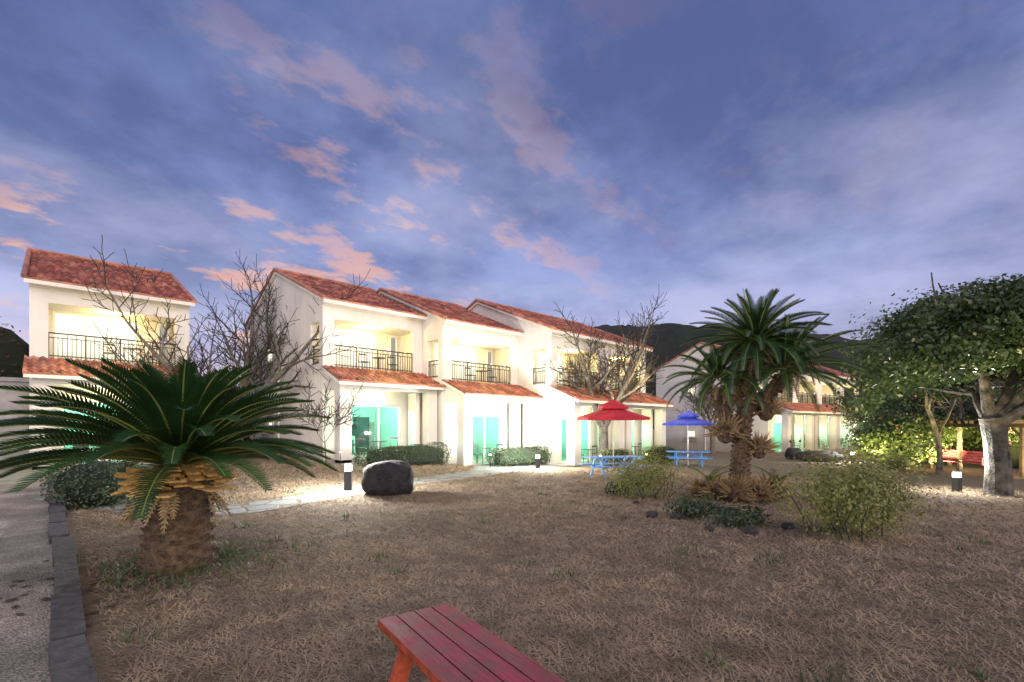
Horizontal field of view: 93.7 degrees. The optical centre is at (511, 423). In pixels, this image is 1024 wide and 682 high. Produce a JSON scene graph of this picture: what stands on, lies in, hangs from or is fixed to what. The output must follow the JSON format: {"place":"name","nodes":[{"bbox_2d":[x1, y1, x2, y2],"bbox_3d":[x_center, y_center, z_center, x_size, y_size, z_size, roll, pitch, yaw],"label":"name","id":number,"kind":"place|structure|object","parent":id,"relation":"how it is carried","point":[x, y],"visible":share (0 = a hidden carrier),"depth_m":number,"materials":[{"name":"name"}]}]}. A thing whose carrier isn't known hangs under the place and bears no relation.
{"place":"outdoors","nodes":[
{"label":"outdoors","id":0,"kind":"place"},
{"bbox_2d":[0,453,272,681],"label":"gravel road","id":1,"kind":"structure","parent":0,"point":[25,549],"depth_m":4.88,"materials":[{"name":"grey gravel"}]},
{"bbox_2d":[48,472,97,681],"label":"kerb stones","id":2,"kind":"object","parent":1,"relation":"on","point":[69,657],"visible":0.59,"depth_m":3.83,"materials":[{"name":"grey stone"}]},
{"bbox_2d":[27,453,708,515],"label":"stone path","id":3,"kind":"structure","parent":0,"point":[281,502],"depth_m":10.47,"materials":[{"name":"white stone"}]},
{"bbox_2d":[0,0,1023,386],"label":"sky","id":4,"kind":"structure","parent":0,"point":[596,159],"materials":[{"name":"blue"}]},
{"bbox_2d":[58,429,1023,681],"bbox_3d":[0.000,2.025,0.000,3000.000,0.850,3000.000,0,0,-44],"label":"ground","id":5,"kind":"structure","parent":0,"point":[972,477],"depth_m":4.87,"materials":[{"name":"brown plant"}]},
{"bbox_2d":[0,377,28,459],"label":"boundary wall","id":6,"kind":"structure","parent":5,"relation":"on","point":[6,396],"depth_m":18.71,"materials":[{"name":"paint"}]},
{"bbox_2d":[0,525,331,631],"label":"sago leaf litter","id":7,"kind":"object","parent":5,"relation":"on","point":[98,578],"visible":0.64,"depth_m":4.94,"materials":[{"name":"brown plant"}]},
{"bbox_2d":[81,236,740,463],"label":"bare trees","id":8,"kind":"object","parent":5,"relation":"on","point":[589,384],"visible":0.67,"depth_m":23.20,"materials":[{"name":"brown plant"}]},
{"bbox_2d":[20,247,859,469],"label":"townhouses","id":9,"kind":"structure","parent":5,"relation":"on","point":[472,383],"depth_m":23.21,"materials":[{"name":"white paint"}]},
{"bbox_2d":[0,288,883,576],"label":"sago palms","id":10,"kind":"object","parent":5,"relation":"on","point":[184,424],"visible":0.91,"depth_m":5.17,"materials":[{"name":"green plant"}]},
{"bbox_2d":[0,316,939,540],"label":"shrubs","id":11,"kind":"object","parent":5,"relation":"on","point":[85,485],"visible":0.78,"depth_m":8.62,"materials":[{"name":"green plant"}]},
{"bbox_2d":[378,603,564,681],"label":"red bench","id":12,"kind":"object","parent":5,"relation":"on","point":[446,642],"visible":1,"depth_m":2.47,"materials":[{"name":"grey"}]},
{"bbox_2d":[95,470,997,681],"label":"green weeds","id":13,"kind":"object","parent":5,"relation":"on","point":[226,552],"visible":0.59,"depth_m":5.18,"materials":[{"name":"green plant"}]},
{"bbox_2d":[361,435,843,495],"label":"basalt boulders","id":14,"kind":"object","parent":5,"relation":"on","point":[389,478],"visible":0.83,"depth_m":10.60,"materials":[{"name":"grey stone"}]},
{"bbox_2d":[577,398,714,478],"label":"picnic tables with umbrellas","id":15,"kind":"object","parent":5,"relation":"on","point":[613,409],"visible":0.91,"depth_m":17.65,"materials":[{"name":"multicoloured"}]},
{"bbox_2d":[339,450,961,492],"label":"bollards and garden lights","id":16,"kind":"object","parent":5,"relation":"on","point":[956,479],"visible":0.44,"depth_m":14.68,"materials":[{"name":"grey"}]},
{"bbox_2d":[825,272,1023,496],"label":"evergreen tree","id":17,"kind":"object","parent":5,"relation":"on","point":[940,343],"visible":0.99,"depth_m":13.97,"materials":[{"name":"green plant"}]},
{"bbox_2d":[837,281,1023,474],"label":"trees","id":18,"kind":"object","parent":5,"relation":"on","point":[879,432],"visible":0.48,"depth_m":23.80,"materials":[{"name":"green plant"}]},
{"bbox_2d":[890,420,1023,476],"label":"wooden pergola","id":19,"kind":"object","parent":5,"relation":"on","point":[975,423],"visible":0.41,"depth_m":21.51,"materials":[{"name":"brown wood"}]},
{"bbox_2d":[594,323,873,428],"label":"forest hill","id":20,"kind":"structure","parent":0,"point":[671,337],"depth_m":271.26,"materials":[{"name":"plant"}]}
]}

